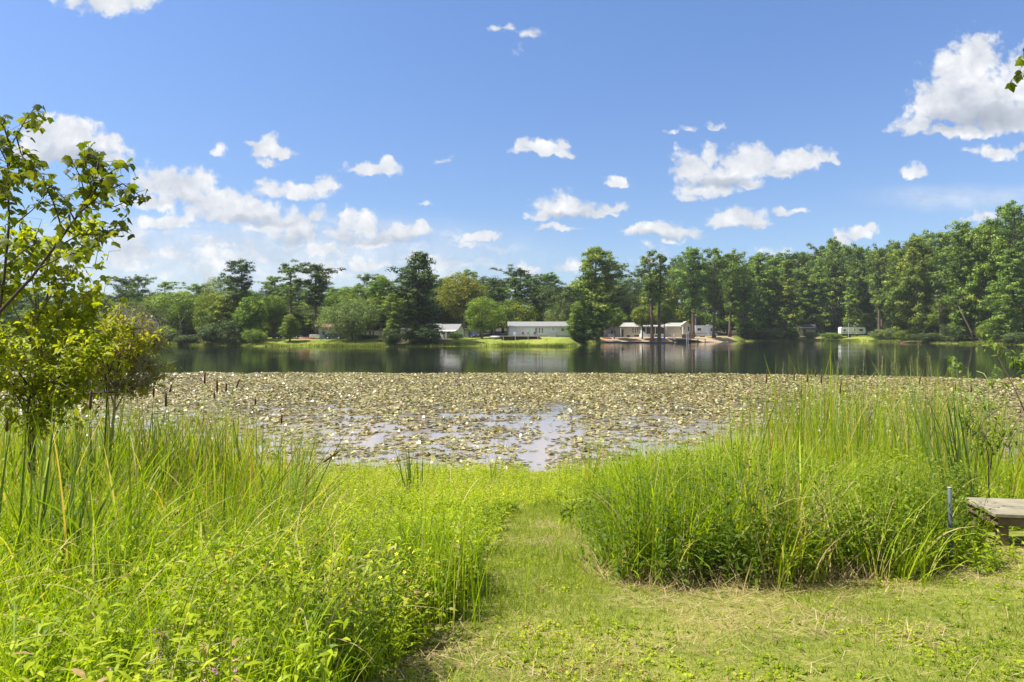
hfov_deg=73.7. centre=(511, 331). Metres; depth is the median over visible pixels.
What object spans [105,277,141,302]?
woodland pine
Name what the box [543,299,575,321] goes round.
broadleaf tree
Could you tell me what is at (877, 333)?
shore bush
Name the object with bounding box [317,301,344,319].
woodland pine
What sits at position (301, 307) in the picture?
understory tree
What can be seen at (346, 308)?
woodland pine
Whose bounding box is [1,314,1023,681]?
ground
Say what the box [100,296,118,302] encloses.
woodland tree
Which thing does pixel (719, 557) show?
leafy weeds
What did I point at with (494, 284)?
woodland pine
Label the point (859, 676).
lawn clover
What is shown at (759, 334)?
shore bush
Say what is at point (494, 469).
reed tuft
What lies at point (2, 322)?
woodland tree
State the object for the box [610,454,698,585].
grass tuft
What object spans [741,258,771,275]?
woodland pine
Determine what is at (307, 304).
woodland pine
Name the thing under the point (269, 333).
understory tree
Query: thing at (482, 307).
broadleaf tree
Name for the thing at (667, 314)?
tree
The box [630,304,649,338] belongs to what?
tree
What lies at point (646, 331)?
screened porch
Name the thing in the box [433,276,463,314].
woodland tree
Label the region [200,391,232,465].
cattail
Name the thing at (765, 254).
woodland pine
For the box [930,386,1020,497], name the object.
marsh shrub
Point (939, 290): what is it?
pine tree
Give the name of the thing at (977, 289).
woodland pine
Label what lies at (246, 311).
broadleaf tree
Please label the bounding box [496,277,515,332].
woodland pine
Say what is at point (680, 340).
boat dock
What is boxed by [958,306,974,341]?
leaning trunk
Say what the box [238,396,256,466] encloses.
cattail
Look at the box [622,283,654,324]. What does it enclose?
woodland tree
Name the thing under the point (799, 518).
tall grass
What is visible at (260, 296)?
woodland tree
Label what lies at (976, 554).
bush
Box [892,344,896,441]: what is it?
grass seedhead
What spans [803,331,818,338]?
shore bush
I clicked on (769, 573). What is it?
dead stalks
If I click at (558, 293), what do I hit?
woodland pine
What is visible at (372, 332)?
red roofed house
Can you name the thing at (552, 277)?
woodland pine
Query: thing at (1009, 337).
shore bush
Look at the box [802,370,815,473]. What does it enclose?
cattail
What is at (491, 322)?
understory tree
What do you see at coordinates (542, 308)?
broadleaf tree
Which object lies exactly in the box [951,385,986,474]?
cattail
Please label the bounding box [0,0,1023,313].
sky
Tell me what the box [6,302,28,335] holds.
woodland pine
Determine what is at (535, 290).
woodland pine
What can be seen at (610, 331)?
barn shed
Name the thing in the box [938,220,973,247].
woodland pine
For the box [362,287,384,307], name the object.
woodland tree
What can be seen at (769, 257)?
woodland pine
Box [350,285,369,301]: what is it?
woodland pine
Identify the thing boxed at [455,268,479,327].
woodland pine
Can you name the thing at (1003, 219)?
woodland pine
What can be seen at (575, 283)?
woodland tree
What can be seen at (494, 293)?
woodland pine
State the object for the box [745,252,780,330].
cypress tree
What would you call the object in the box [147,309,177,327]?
woodland pine
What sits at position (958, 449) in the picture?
reed tuft
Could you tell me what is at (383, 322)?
woodland tree
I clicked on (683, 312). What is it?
understory tree
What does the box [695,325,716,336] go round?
motorhome
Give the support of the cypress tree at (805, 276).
on the ground at (943, 592)
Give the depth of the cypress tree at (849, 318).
262.12 m
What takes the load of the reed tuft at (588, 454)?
on the ground at (943, 592)
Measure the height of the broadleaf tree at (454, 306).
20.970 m
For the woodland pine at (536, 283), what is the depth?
239.98 m
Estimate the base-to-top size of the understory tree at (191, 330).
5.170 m
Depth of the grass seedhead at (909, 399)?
10.50 m
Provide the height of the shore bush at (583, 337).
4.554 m
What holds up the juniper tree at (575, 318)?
on the ground at (943, 592)
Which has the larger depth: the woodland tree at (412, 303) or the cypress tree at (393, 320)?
the woodland tree at (412, 303)
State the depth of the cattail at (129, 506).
6.29 m
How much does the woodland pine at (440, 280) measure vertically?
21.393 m
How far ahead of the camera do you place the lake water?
66.19 m
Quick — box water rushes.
[299,424,746,484]
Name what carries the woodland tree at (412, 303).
on the ground at (943, 592)
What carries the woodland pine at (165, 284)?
on the ground at (943, 592)
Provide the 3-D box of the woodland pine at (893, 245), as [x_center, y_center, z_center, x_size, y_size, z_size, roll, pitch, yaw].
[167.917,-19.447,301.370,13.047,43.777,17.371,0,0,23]
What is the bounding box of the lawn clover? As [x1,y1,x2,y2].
[384,527,1023,681]
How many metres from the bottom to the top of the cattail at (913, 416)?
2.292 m
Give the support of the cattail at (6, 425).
on the ground at (943, 592)
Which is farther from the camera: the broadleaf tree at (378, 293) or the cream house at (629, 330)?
the cream house at (629, 330)
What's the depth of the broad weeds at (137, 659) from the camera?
3.93 m
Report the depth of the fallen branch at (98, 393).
9.13 m
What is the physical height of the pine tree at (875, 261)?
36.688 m
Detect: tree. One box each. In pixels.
[0,195,127,494]
[0,317,9,327]
[5,314,31,336]
[17,308,45,334]
[79,298,114,313]
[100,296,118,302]
[104,299,161,328]
[121,274,156,317]
[134,288,163,300]
[142,295,172,307]
[147,287,207,335]
[172,326,198,336]
[190,289,226,331]
[194,275,236,296]
[203,294,240,340]
[219,259,255,338]
[232,296,268,340]
[244,293,267,320]
[253,322,282,336]
[255,289,269,300]
[258,294,289,333]
[277,262,302,314]
[278,313,303,341]
[279,287,305,307]
[280,258,345,333]
[292,301,305,317]
[292,307,321,329]
[295,313,329,333]
[313,296,382,340]
[322,286,363,323]
[335,286,367,299]
[357,297,388,330]
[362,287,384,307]
[367,275,394,321]
[377,292,406,338]
[381,251,445,340]
[398,292,427,316]
[422,290,451,323]
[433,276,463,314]
[434,270,490,336]
[437,307,461,323]
[448,314,480,328]
[463,296,506,338]
[467,306,504,334]
[470,275,507,315]
[491,298,539,330]
[530,303,554,321]
[538,284,588,320]
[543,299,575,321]
[563,279,607,304]
[564,300,589,342]
[570,246,631,342]
[603,282,638,322]
[606,308,627,338]
[616,277,642,309]
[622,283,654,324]
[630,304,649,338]
[635,249,675,341]
[637,274,682,324]
[653,303,675,337]
[654,299,700,329]
[670,245,706,333]
[678,272,708,312]
[684,311,727,333]
[695,247,729,337]
[715,266,746,334]
[717,248,747,336]
[717,314,741,331]
[723,266,766,337]
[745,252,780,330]
[761,267,790,329]
[768,259,804,338]
[785,315,812,330]
[792,251,823,312]
[793,265,823,329]
[817,236,854,331]
[819,319,844,331]
[838,242,872,335]
[842,277,862,336]
[852,313,889,334]
[864,242,896,331]
[873,248,918,338]
[876,311,892,329]
[884,235,936,340]
[889,308,937,334]
[890,269,922,326]
[924,230,957,333]
[924,309,972,334]
[928,298,939,310]
[930,226,985,340]
[954,222,1012,340]
[963,218,1013,330]
[965,301,983,336]
[983,248,1023,339]
[990,198,1023,294]
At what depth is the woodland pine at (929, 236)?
282.72 m
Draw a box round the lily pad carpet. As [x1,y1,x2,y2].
[0,371,1023,471]
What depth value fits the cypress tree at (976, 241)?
194.52 m
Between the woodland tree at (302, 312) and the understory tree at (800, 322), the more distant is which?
the understory tree at (800, 322)
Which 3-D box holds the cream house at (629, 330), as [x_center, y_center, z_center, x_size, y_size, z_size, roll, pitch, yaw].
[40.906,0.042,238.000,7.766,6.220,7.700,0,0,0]
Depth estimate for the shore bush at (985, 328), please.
187.41 m
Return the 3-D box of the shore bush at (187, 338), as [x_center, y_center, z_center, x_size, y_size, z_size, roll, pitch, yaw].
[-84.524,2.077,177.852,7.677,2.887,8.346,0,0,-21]
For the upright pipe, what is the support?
on the ground at (943, 592)
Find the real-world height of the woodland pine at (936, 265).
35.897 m
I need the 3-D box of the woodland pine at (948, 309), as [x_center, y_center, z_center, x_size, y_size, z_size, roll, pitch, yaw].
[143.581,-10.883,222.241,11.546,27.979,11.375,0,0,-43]
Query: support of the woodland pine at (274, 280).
on the ground at (943, 592)
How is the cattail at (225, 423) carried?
on the ground at (943, 592)
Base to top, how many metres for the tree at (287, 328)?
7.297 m
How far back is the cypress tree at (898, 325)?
225.04 m
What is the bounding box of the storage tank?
[309,334,320,338]
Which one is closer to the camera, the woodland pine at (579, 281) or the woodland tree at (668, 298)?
the woodland pine at (579, 281)
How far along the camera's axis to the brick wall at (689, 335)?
225.70 m
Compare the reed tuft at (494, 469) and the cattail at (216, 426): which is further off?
the reed tuft at (494, 469)
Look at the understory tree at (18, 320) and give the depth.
197.93 m
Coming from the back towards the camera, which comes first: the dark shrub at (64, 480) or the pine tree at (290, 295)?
the pine tree at (290, 295)
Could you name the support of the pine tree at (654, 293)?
on the ground at (943, 592)
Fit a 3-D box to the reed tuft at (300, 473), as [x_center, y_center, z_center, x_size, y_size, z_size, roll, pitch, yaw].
[-2.629,1.608,7.306,1.564,1.277,2.189,0,0,34]
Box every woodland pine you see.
[2,306,28,336]
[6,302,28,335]
[17,289,51,303]
[23,291,51,314]
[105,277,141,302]
[114,288,136,314]
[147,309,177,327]
[157,281,185,298]
[178,283,211,298]
[210,290,230,297]
[218,274,239,293]
[224,289,255,300]
[255,276,296,296]
[260,285,286,336]
[265,307,289,338]
[270,286,311,312]
[277,304,308,320]
[288,278,314,301]
[300,291,313,336]
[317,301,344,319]
[323,286,348,299]
[333,304,360,320]
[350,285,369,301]
[355,272,382,295]
[362,276,403,289]
[428,283,457,323]
[429,275,443,296]
[449,288,476,324]
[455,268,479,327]
[469,283,497,336]
[473,276,508,335]
[490,264,542,305]
[496,275,538,314]
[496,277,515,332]
[516,284,552,316]
[526,275,550,305]
[531,272,566,305]
[537,286,570,310]
[574,280,593,308]
[621,265,646,288]
[665,268,683,318]
[668,257,688,300]
[669,262,708,325]
[690,265,726,316]
[711,258,746,331]
[741,252,769,266]
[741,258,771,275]
[754,278,776,314]
[765,254,774,298]
[765,254,796,324]
[770,268,798,330]
[776,250,821,306]
[788,268,815,317]
[795,266,835,333]
[806,242,826,271]
[808,259,833,313]
[818,264,855,333]
[839,267,868,335]
[842,245,858,301]
[851,250,873,334]
[859,251,890,325]
[860,269,889,329]
[875,240,902,280]
[880,244,912,288]
[911,229,938,299]
[912,255,938,335]
[923,248,938,332]
[929,231,954,299]
[933,256,967,333]
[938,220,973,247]
[962,246,989,336]
[995,234,1023,336]
[996,203,1023,225]
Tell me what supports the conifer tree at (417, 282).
on the ground at (943, 592)
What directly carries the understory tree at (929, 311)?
on the ground at (943, 592)
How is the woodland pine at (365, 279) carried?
on the ground at (943, 592)
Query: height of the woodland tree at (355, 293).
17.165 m
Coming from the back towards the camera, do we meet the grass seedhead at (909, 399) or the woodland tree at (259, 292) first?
the woodland tree at (259, 292)
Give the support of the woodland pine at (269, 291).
on the ground at (943, 592)
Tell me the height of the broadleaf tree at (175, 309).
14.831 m
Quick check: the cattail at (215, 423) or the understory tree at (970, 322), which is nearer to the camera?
the cattail at (215, 423)
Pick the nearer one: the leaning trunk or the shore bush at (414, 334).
the shore bush at (414, 334)
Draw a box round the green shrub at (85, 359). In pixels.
[0,319,132,479]
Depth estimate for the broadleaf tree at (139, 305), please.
184.37 m
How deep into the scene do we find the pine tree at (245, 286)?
176.63 m
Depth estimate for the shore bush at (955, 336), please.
197.43 m
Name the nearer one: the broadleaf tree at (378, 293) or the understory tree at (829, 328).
the broadleaf tree at (378, 293)
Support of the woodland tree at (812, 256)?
on the ground at (943, 592)
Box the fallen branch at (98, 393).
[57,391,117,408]
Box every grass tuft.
[384,500,531,634]
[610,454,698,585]
[865,524,964,588]
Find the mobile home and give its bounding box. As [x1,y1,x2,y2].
[507,322,572,336]
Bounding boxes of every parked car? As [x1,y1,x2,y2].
[276,333,293,338]
[324,333,343,338]
[468,331,478,337]
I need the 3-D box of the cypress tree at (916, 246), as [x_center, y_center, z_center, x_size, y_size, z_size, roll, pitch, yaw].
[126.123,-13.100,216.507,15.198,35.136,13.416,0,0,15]
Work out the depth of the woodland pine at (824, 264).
299.49 m
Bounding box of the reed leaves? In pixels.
[0,351,1023,508]
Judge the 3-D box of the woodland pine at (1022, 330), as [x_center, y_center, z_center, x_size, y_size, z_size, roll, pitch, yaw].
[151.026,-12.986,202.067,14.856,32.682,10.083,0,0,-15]
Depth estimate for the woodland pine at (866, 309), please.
289.42 m
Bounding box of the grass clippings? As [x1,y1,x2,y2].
[356,517,1023,681]
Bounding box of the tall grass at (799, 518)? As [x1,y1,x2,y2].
[555,369,1023,592]
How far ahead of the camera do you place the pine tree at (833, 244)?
286.44 m
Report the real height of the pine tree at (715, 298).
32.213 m
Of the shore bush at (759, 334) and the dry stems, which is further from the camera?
the shore bush at (759, 334)
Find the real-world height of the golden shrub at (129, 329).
2.408 m
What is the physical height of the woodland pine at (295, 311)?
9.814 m
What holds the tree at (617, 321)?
on the ground at (943, 592)
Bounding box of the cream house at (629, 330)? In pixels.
[619,323,640,336]
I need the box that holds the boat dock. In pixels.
[668,332,705,342]
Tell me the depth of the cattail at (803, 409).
11.49 m
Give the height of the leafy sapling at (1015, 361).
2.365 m
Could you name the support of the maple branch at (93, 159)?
on the ground at (943, 592)
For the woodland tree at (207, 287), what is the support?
on the ground at (943, 592)
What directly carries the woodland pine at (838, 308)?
on the ground at (943, 592)
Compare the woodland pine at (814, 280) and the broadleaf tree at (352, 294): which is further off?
the woodland pine at (814, 280)
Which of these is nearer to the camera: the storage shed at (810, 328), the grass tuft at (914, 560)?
the grass tuft at (914, 560)
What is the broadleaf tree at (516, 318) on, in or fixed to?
on the ground at (943, 592)
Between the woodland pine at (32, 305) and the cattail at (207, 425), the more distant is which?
the woodland pine at (32, 305)
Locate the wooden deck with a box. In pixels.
[501,332,538,339]
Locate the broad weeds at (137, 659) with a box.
[0,489,487,681]
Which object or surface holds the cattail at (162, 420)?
on the ground at (943, 592)
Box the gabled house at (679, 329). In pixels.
[661,321,690,336]
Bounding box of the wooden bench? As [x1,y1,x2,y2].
[965,497,1023,545]
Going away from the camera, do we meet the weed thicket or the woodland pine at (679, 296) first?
the weed thicket
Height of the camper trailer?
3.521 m
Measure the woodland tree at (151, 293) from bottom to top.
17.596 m
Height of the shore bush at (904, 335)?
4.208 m
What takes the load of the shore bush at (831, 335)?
on the ground at (943, 592)
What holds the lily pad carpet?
on the lake water
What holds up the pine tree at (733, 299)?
on the ground at (943, 592)
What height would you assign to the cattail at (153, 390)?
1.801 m
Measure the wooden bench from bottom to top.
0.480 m
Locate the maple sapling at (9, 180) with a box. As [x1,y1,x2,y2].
[0,104,53,317]
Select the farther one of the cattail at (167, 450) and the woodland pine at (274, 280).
the woodland pine at (274, 280)
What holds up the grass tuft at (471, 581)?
on the ground at (943, 592)
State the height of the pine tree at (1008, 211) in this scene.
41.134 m
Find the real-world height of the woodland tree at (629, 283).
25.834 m
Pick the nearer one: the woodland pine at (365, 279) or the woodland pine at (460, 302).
the woodland pine at (460, 302)
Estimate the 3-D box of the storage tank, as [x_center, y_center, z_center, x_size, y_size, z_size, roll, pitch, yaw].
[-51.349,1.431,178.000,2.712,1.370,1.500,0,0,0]
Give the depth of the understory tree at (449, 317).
219.97 m
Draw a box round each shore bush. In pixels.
[149,325,178,341]
[173,335,201,343]
[197,321,226,343]
[216,319,248,344]
[239,328,267,343]
[353,334,380,338]
[381,328,407,344]
[402,325,446,343]
[449,332,462,338]
[568,328,597,342]
[735,330,771,338]
[784,331,799,338]
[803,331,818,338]
[820,332,842,337]
[868,329,886,339]
[882,327,898,338]
[892,329,915,340]
[909,333,945,341]
[938,322,969,341]
[974,319,1004,342]
[1000,332,1023,343]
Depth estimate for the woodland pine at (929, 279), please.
234.56 m
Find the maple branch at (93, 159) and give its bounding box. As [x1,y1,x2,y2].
[0,141,151,313]
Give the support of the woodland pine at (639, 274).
on the ground at (943, 592)
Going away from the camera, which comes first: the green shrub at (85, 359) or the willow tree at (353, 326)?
the green shrub at (85, 359)
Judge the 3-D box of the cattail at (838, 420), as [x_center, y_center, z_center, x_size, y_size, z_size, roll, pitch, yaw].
[5.033,1.684,10.726,0.820,2.006,0.484,0,0,0]
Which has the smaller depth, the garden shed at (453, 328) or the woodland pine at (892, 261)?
the garden shed at (453, 328)
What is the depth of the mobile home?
178.50 m
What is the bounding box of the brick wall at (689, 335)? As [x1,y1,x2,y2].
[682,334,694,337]
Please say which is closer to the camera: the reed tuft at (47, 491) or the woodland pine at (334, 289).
the reed tuft at (47, 491)
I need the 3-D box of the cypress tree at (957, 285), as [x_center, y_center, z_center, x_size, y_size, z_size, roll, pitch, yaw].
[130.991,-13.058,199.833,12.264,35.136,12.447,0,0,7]
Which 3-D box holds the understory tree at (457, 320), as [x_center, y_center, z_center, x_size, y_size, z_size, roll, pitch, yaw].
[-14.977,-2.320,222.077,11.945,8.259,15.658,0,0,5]
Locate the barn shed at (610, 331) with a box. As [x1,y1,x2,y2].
[603,325,619,336]
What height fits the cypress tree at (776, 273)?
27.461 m
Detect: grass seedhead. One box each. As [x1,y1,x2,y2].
[879,361,884,442]
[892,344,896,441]
[908,357,912,453]
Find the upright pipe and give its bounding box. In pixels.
[947,487,952,567]
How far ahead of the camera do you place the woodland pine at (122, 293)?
221.44 m
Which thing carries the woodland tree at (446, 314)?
on the ground at (943, 592)
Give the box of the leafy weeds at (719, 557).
[557,424,1015,590]
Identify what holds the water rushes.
in the lake water
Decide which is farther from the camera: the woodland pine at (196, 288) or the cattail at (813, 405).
the woodland pine at (196, 288)
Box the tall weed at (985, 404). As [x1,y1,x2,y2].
[941,356,1013,489]
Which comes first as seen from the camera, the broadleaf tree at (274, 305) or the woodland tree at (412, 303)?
the broadleaf tree at (274, 305)
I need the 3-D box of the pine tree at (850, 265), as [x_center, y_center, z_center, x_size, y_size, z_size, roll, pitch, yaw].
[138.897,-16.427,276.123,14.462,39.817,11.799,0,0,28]
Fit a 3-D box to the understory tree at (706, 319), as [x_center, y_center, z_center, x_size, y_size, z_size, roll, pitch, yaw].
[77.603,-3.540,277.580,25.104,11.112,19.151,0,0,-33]
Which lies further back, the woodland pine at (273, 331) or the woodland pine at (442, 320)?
the woodland pine at (442, 320)
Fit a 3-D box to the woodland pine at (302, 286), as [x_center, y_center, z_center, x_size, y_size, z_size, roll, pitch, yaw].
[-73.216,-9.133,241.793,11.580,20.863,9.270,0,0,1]
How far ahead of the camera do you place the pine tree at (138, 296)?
203.95 m
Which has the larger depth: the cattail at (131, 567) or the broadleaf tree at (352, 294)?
the broadleaf tree at (352, 294)
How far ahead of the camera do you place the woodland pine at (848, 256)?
307.16 m
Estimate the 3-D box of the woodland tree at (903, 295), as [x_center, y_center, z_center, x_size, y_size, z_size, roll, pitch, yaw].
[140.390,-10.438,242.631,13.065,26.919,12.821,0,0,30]
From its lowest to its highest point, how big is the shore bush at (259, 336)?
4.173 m
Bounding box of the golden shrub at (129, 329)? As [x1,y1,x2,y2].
[60,279,172,456]
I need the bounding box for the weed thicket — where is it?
[225,486,489,681]
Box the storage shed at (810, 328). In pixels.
[795,324,817,335]
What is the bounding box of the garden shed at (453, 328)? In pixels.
[439,324,464,337]
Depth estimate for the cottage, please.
187.00 m
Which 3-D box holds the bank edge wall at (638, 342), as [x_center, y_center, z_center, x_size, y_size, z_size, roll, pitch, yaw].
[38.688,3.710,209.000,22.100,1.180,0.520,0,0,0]
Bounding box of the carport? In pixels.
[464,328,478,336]
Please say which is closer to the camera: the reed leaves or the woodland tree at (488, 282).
the reed leaves
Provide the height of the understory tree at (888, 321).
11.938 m
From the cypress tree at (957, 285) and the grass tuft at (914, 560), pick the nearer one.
the grass tuft at (914, 560)
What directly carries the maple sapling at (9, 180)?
on the ground at (943, 592)
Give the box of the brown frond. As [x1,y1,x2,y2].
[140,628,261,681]
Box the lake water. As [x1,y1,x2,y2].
[0,341,1023,471]
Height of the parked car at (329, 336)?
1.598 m
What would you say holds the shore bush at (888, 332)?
on the ground at (943, 592)
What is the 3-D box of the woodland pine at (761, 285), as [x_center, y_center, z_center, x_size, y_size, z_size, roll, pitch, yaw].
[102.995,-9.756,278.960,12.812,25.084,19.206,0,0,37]
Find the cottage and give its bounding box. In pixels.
[395,324,441,336]
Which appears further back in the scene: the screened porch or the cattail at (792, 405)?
the screened porch
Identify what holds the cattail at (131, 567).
on the ground at (943, 592)
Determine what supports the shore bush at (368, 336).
on the ground at (943, 592)
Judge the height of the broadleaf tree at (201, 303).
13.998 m
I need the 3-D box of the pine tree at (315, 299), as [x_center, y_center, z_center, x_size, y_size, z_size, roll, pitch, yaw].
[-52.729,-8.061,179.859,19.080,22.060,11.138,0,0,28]
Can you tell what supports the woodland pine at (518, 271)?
on the ground at (943, 592)
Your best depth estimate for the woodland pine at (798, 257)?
298.06 m
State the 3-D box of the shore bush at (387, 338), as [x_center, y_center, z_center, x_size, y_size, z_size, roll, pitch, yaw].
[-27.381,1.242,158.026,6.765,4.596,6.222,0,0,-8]
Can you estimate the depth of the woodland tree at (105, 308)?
216.12 m
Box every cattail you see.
[0,382,342,608]
[2,414,15,500]
[27,459,56,543]
[102,557,163,577]
[107,381,174,475]
[138,382,165,486]
[164,392,191,502]
[193,372,226,485]
[197,376,240,480]
[199,380,218,497]
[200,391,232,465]
[222,383,226,463]
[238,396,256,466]
[264,447,344,491]
[269,414,282,484]
[756,369,787,450]
[776,374,807,456]
[785,372,794,442]
[802,369,831,474]
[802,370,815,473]
[807,382,853,464]
[834,367,867,465]
[886,370,921,455]
[947,382,959,471]
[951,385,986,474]
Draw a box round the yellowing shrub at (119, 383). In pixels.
[53,303,184,440]
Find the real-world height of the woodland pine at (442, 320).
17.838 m
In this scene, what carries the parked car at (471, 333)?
on the ground at (943, 592)
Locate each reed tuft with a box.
[0,395,136,607]
[171,418,363,522]
[384,447,426,492]
[490,449,501,484]
[573,427,618,490]
[878,369,1023,526]
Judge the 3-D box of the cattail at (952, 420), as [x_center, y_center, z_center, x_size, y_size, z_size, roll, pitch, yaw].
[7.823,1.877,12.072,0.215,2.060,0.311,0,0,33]
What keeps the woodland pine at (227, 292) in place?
on the ground at (943, 592)
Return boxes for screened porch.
[638,325,665,336]
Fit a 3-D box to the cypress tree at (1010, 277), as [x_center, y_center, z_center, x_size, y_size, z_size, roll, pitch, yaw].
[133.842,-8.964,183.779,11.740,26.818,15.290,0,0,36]
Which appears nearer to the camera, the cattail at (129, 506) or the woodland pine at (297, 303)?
the cattail at (129, 506)
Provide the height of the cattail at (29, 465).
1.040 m
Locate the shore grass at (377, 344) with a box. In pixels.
[160,336,1023,346]
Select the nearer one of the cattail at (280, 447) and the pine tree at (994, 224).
the cattail at (280, 447)
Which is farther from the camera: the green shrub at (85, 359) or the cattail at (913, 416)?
the cattail at (913, 416)
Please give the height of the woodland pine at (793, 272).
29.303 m
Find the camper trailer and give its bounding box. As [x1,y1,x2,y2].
[838,326,865,334]
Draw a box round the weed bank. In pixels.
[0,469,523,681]
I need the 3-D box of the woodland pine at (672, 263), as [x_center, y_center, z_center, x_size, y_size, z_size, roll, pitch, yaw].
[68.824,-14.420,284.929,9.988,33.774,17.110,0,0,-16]
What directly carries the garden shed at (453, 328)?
on the ground at (943, 592)
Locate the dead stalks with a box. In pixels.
[566,539,973,598]
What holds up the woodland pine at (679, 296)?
on the ground at (943, 592)
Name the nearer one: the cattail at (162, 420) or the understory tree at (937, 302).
the cattail at (162, 420)
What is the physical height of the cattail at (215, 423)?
1.986 m
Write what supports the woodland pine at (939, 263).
on the ground at (943, 592)
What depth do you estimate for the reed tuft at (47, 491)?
4.70 m
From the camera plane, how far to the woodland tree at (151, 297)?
226.38 m
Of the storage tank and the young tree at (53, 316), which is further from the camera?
the storage tank
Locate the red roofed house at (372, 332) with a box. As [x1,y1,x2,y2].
[318,324,384,338]
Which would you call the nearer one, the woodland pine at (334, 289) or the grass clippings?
the grass clippings
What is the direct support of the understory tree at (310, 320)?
on the ground at (943, 592)
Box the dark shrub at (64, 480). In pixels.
[1,478,85,590]
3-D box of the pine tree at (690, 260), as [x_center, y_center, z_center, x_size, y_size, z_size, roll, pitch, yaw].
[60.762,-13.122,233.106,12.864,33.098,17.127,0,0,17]
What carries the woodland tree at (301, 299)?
on the ground at (943, 592)
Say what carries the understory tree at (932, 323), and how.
on the ground at (943, 592)
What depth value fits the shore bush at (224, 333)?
168.77 m
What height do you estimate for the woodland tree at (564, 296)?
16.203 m
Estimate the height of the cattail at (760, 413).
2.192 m
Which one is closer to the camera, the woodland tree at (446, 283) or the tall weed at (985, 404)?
the tall weed at (985, 404)
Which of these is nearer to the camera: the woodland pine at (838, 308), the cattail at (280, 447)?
the cattail at (280, 447)
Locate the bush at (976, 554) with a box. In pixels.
[926,489,1023,575]
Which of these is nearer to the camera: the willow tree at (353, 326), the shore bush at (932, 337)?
the willow tree at (353, 326)
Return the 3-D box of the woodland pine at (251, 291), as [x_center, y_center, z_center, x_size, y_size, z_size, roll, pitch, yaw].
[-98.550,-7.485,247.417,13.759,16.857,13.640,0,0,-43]
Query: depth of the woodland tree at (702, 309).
290.81 m
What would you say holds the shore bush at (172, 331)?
on the ground at (943, 592)
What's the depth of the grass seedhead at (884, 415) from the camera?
10.50 m
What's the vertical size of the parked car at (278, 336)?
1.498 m
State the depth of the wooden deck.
170.20 m
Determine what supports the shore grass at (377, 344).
on the ground at (943, 592)
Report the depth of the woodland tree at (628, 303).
255.81 m
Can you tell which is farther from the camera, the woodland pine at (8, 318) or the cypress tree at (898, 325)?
the cypress tree at (898, 325)
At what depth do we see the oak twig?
2.89 m
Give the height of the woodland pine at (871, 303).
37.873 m
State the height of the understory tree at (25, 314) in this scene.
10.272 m
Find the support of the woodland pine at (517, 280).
on the ground at (943, 592)
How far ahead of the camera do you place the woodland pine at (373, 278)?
229.87 m
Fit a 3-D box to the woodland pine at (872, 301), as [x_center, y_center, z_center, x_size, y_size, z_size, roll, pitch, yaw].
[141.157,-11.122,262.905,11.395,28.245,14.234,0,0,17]
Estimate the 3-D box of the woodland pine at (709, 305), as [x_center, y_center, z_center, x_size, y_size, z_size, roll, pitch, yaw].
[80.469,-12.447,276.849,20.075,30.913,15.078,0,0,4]
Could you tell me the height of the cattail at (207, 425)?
2.084 m
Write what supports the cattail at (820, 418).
on the ground at (943, 592)
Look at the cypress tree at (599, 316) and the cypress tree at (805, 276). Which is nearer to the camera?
the cypress tree at (599, 316)
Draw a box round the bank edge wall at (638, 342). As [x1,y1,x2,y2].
[603,342,673,342]
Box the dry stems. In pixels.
[1,456,406,681]
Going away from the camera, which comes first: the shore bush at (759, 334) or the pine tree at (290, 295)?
the pine tree at (290, 295)
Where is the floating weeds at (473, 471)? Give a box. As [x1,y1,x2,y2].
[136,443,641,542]
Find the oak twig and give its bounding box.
[1005,48,1023,92]
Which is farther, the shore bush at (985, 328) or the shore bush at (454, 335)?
the shore bush at (985, 328)
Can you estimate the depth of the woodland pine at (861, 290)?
271.50 m
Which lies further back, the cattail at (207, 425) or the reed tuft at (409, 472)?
the reed tuft at (409, 472)
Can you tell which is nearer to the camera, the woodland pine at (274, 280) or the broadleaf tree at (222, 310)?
the broadleaf tree at (222, 310)
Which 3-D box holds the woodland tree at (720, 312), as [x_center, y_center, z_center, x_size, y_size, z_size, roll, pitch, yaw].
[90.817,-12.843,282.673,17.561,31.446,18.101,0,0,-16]
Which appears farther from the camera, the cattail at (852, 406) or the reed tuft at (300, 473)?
the cattail at (852, 406)
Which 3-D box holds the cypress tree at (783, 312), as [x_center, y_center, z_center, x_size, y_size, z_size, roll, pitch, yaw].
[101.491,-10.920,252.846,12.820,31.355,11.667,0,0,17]
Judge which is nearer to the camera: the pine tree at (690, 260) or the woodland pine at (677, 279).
the pine tree at (690, 260)
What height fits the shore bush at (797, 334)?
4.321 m
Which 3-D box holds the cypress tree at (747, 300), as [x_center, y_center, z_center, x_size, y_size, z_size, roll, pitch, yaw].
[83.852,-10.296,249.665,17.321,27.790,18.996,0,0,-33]
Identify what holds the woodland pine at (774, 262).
on the ground at (943, 592)
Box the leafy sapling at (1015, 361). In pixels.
[952,323,1023,410]
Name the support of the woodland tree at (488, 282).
on the ground at (943, 592)
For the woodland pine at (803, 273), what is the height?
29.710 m
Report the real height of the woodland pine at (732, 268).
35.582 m

